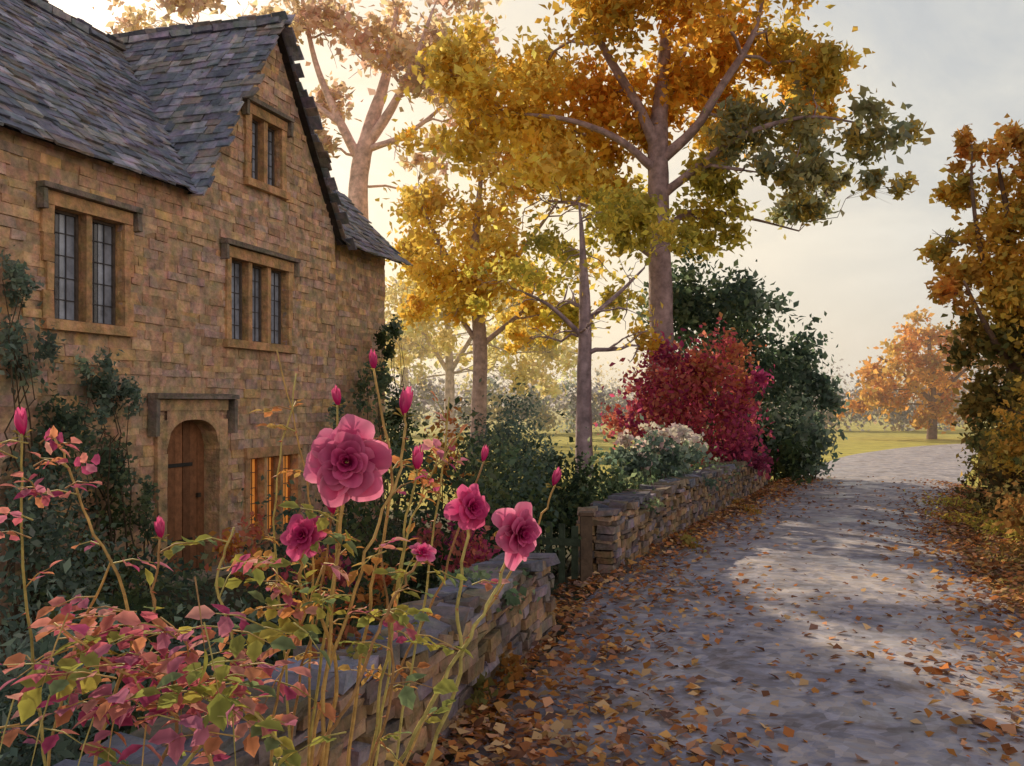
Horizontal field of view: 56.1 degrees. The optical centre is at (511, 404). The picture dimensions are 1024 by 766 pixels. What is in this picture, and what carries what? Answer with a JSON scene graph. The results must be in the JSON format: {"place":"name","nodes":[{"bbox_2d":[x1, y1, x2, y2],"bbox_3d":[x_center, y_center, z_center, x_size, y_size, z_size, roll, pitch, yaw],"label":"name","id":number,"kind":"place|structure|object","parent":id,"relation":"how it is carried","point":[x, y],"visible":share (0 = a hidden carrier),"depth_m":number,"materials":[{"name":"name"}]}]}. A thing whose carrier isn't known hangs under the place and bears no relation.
{"place":"outdoors","nodes":[
{"label":"outdoors","id":0,"kind":"place"},
{"bbox_2d":[0,406,1023,765],"bbox_3d":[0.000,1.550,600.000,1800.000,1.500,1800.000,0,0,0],"label":"ground","id":1,"kind":"structure","parent":0,"point":[876,438],"depth_m":33.90,"materials":[{"name":"green plant"}]},
{"bbox_2d":[0,245,163,624],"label":"climbing plant","id":2,"kind":"object","parent":1,"relation":"on","point":[104,385],"visible":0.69,"depth_m":10.55,"materials":[{"name":"green plant"}]},
{"bbox_2d":[0,519,213,765],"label":"shrub","id":3,"kind":"object","parent":1,"relation":"on","point":[61,749],"visible":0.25,"depth_m":4.23,"materials":[{"name":"green plant"}]},
{"bbox_2d":[0,443,240,765],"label":"garden shrub","id":4,"kind":"object","parent":1,"relation":"on","point":[161,585],"visible":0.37,"depth_m":8.97,"materials":[{"name":"green plant"}]},
{"bbox_2d":[0,407,335,765],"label":"pink rose bush","id":5,"kind":"object","parent":1,"relation":"on","point":[222,711],"visible":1,"depth_m":2.22,"materials":[{"name":"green plant"}]},
{"bbox_2d":[0,0,412,625],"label":"stone cottage","id":6,"kind":"structure","parent":1,"relation":"on","point":[192,232],"depth_m":13.61,"materials":[{"name":"stone"}]},
{"bbox_2d":[53,213,110,323],"bbox_3d":[-5.096,-1.585,11.283,0.027,1.270,1.150,0,0,17],"label":"window glass","id":7,"kind":"structure","parent":6,"relation":"in","point":[59,218],"depth_m":11.19,"materials":[{"name":"grey glass"}]},
{"bbox_2d":[54,209,114,324],"bbox_3d":[-5.069,-1.585,11.275,0.037,1.270,1.150,0,0,17],"label":"window frame","id":8,"kind":"structure","parent":6,"relation":"in","point":[76,217],"depth_m":11.22,"materials":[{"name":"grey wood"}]},
{"bbox_2d":[167,420,203,573],"bbox_3d":[-4.576,1.250,13.158,0.110,2.100,1.160,0,0,17],"label":"door","id":9,"kind":"structure","parent":6,"relation":"in","point":[185,450],"depth_m":13.31,"materials":[{"name":"brown wood"}]},
{"bbox_2d":[231,263,277,343],"bbox_3d":[-4.014,-1.550,14.774,0.027,1.200,1.600,0,0,17],"label":"window glass","id":10,"kind":"structure","parent":6,"relation":"in","point":[236,265],"depth_m":14.84,"materials":[{"name":"grey glass"}]},
{"bbox_2d":[231,260,280,344],"bbox_3d":[-3.987,-1.550,14.766,0.037,1.200,1.600,0,0,17],"label":"window frame","id":11,"kind":"structure","parent":6,"relation":"in","point":[259,281],"depth_m":14.94,"materials":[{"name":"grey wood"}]},
{"bbox_2d":[251,123,271,184],"bbox_3d":[-3.965,-3.890,14.932,0.027,0.980,0.870,0,0,17],"label":"window glass","id":12,"kind":"structure","parent":6,"relation":"in","point":[269,133],"depth_m":15.22,"materials":[{"name":"grey glass"}]},
{"bbox_2d":[252,119,274,186],"bbox_3d":[-3.938,-3.890,14.924,0.037,0.980,0.870,0,0,17],"label":"window frame","id":13,"kind":"structure","parent":6,"relation":"in","point":[253,121],"depth_m":14.86,"materials":[{"name":"black metal"}]},
{"bbox_2d":[250,456,287,528],"bbox_3d":[-3.899,1.400,15.158,0.020,1.200,1.400,0,0,17],"label":"window glass","id":14,"kind":"structure","parent":6,"relation":"in","point":[253,460],"depth_m":15.26,"materials":[{"name":"orange glass"}]},
{"bbox_2d":[251,454,290,534],"bbox_3d":[-3.869,1.400,15.148,0.037,1.200,1.400,0,0,17],"label":"window frame","id":15,"kind":"structure","parent":6,"relation":"in","point":[289,456],"depth_m":15.29,"materials":[{"name":"brown wood"}]},
{"bbox_2d":[325,314,419,532],"bbox_3d":[-2.510,0.272,17.885,1.506,4.064,3.837,0,0,0],"label":"climbing ivy","id":16,"kind":"object","parent":6,"relation":"attached to","point":[393,328],"visible":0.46,"depth_m":18.20,"materials":[{"name":"green plant"}]},
{"bbox_2d":[112,475,407,695],"bbox_3d":[-1.974,1.865,9.087,2.452,2.159,5.989,0,0,-7],"label":"garden shrub","id":17,"kind":"object","parent":1,"relation":"on","point":[276,656],"visible":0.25,"depth_m":7.47,"materials":[{"name":"green plant"}]},
{"bbox_2d":[92,0,505,221],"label":"pale beech tree","id":18,"kind":"object","parent":1,"relation":"on","point":[395,53],"visible":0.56,"depth_m":34.62,"materials":[{"name":"orange plant"}]},
{"bbox_2d":[53,553,560,765],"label":"garden wall","id":19,"kind":"structure","parent":1,"relation":"on","point":[495,633],"depth_m":5.11,"materials":[{"name":"stone"}]},
{"bbox_2d":[204,397,501,645],"bbox_3d":[-1.068,1.107,8.944,3.033,2.396,2.386,0,0,-39],"label":"red border shrub","id":20,"kind":"object","parent":1,"relation":"on","point":[479,553],"visible":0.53,"depth_m":8.68,"materials":[{"name":"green plant"}]},
{"bbox_2d":[227,349,561,765],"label":"pink rose bush","id":21,"kind":"object","parent":1,"relation":"on","point":[335,475],"visible":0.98,"depth_m":2.33,"materials":[{"name":"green plant"}]},
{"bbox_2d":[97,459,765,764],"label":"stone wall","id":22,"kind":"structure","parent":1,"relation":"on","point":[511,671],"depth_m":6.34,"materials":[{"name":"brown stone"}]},
{"bbox_2d":[301,396,584,624],"bbox_3d":[-0.663,1.408,10.350,2.887,3.001,3.665,0,0,0],"label":"garden shrub","id":23,"kind":"object","parent":1,"relation":"on","point":[503,497],"visible":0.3,"depth_m":9.59,"materials":[{"name":"green plant"}]},
{"bbox_2d":[385,245,567,445],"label":"yellow birch tree","id":24,"kind":"object","parent":1,"relation":"on","point":[445,340],"visible":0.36,"depth_m":45.43,"materials":[{"name":"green plant"}]},
{"bbox_2d":[385,268,601,437],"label":"yellow birch tree","id":25,"kind":"object","parent":1,"relation":"on","point":[554,391],"visible":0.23,"depth_m":57.36,"materials":[{"name":"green plant"}]},
{"bbox_2d":[439,364,578,552],"bbox_3d":[0.021,0.838,14.448,1.802,2.944,2.060,0,0,-35],"label":"silver shrub","id":26,"kind":"object","parent":1,"relation":"on","point":[515,426],"visible":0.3,"depth_m":14.45,"materials":[{"name":"green plant"}]},
{"bbox_2d":[375,109,647,454],"bbox_3d":[0.026,-4.184,33.035,10.168,12.386,5.508,0,0,0],"label":"golden maple tree","id":27,"kind":"object","parent":1,"relation":"on","point":[423,204],"visible":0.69,"depth_m":32.50,"materials":[{"name":"yellow plant"}]},
{"bbox_2d":[530,511,593,590],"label":"garden gate","id":28,"kind":"structure","parent":1,"relation":"on","point":[584,543],"depth_m":10.47,"materials":[{"name":"brown wood"}]},
{"bbox_2d":[454,179,706,486],"bbox_3d":[1.380,-1.083,19.654,5.265,6.770,3.161,0,0,0],"label":"yellow ash tree","id":29,"kind":"object","parent":1,"relation":"on","point":[670,231],"visible":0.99,"depth_m":19.77,"materials":[{"name":"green plant"}]},
{"bbox_2d":[440,400,743,578],"bbox_3d":[1.574,1.365,15.286,3.449,2.890,8.194,0,0,31],"label":"garden hedge","id":30,"kind":"object","parent":1,"relation":"on","point":[573,496],"visible":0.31,"depth_m":12.70,"materials":[{"name":"green plant"}]},
{"bbox_2d":[591,416,717,486],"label":"white rose bush","id":31,"kind":"object","parent":1,"relation":"on","point":[682,455],"visible":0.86,"depth_m":15.25,"materials":[{"name":"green plant"}]},
{"bbox_2d":[383,0,934,480],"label":"golden maple tree","id":32,"kind":"object","parent":1,"relation":"on","point":[729,124],"visible":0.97,"depth_m":23.13,"materials":[{"name":"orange plant"}]},
{"bbox_2d":[576,452,767,582],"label":"garden wall","id":33,"kind":"structure","parent":1,"relation":"on","point":[625,527],"depth_m":12.86,"materials":[{"name":"stone"}]},
{"bbox_2d":[593,312,778,480],"bbox_3d":[3.691,0.176,20.294,3.939,4.264,3.304,0,0,0],"label":"red maple shrub","id":34,"kind":"object","parent":1,"relation":"on","point":[692,386],"visible":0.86,"depth_m":19.92,"materials":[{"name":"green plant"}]},
{"bbox_2d":[385,351,1004,434],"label":"distant trees","id":35,"kind":"object","parent":1,"relation":"on","point":[598,396],"visible":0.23,"depth_m":66.15,"materials":[{"name":"green plant"}]},
{"bbox_2d":[408,476,1023,765],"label":"fallen leaves","id":36,"kind":"object","parent":1,"relation":"on","point":[546,735],"visible":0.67,"depth_m":7.29,"materials":[{"name":"brown plant"}]},
{"bbox_2d":[628,245,850,485],"bbox_3d":[5.984,-0.529,25.352,5.973,7.170,4.874,0,0,0],"label":"dark laurel bush","id":37,"kind":"object","parent":1,"relation":"on","point":[741,304],"visible":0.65,"depth_m":24.70,"materials":[{"name":"green plant"}]},
{"bbox_2d":[833,305,1004,438],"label":"orange beech tree","id":38,"kind":"object","parent":1,"relation":"on","point":[930,376],"visible":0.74,"depth_m":55.42,"materials":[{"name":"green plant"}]},
{"bbox_2d":[904,490,1023,596],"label":"verge grass","id":39,"kind":"structure","parent":1,"relation":"on","point":[1012,549],"depth_m":14.55,"materials":[{"name":"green plant"}]},
{"bbox_2d":[913,113,1023,462],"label":"golden hawthorn tree","id":40,"kind":"object","parent":1,"relation":"on","point":[1001,296],"visible":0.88,"depth_m":17.25,"materials":[{"name":"orange plant"}]},
{"bbox_2d":[953,376,1023,554],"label":"verge hedge","id":41,"kind":"object","parent":1,"relation":"on","point":[1001,476],"visible":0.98,"depth_m":15.24,"materials":[{"name":"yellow plant"}]},
{"bbox_2d":[48,0,1023,398],"label":"sky","id":42,"kind":"structure","parent":0,"point":[958,63],"materials":[{"name":"white"}]},
{"bbox_2d":[387,378,1002,405],"bbox_3d":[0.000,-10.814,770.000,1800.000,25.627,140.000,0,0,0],"label":"hills","id":43,"kind":"structure","parent":0,"point":[591,400],"depth_m":759.08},
{"bbox_2d":[447,443,1023,765],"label":"road","id":44,"kind":"structure","parent":0,"point":[874,735],"depth_m":7.85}
]}

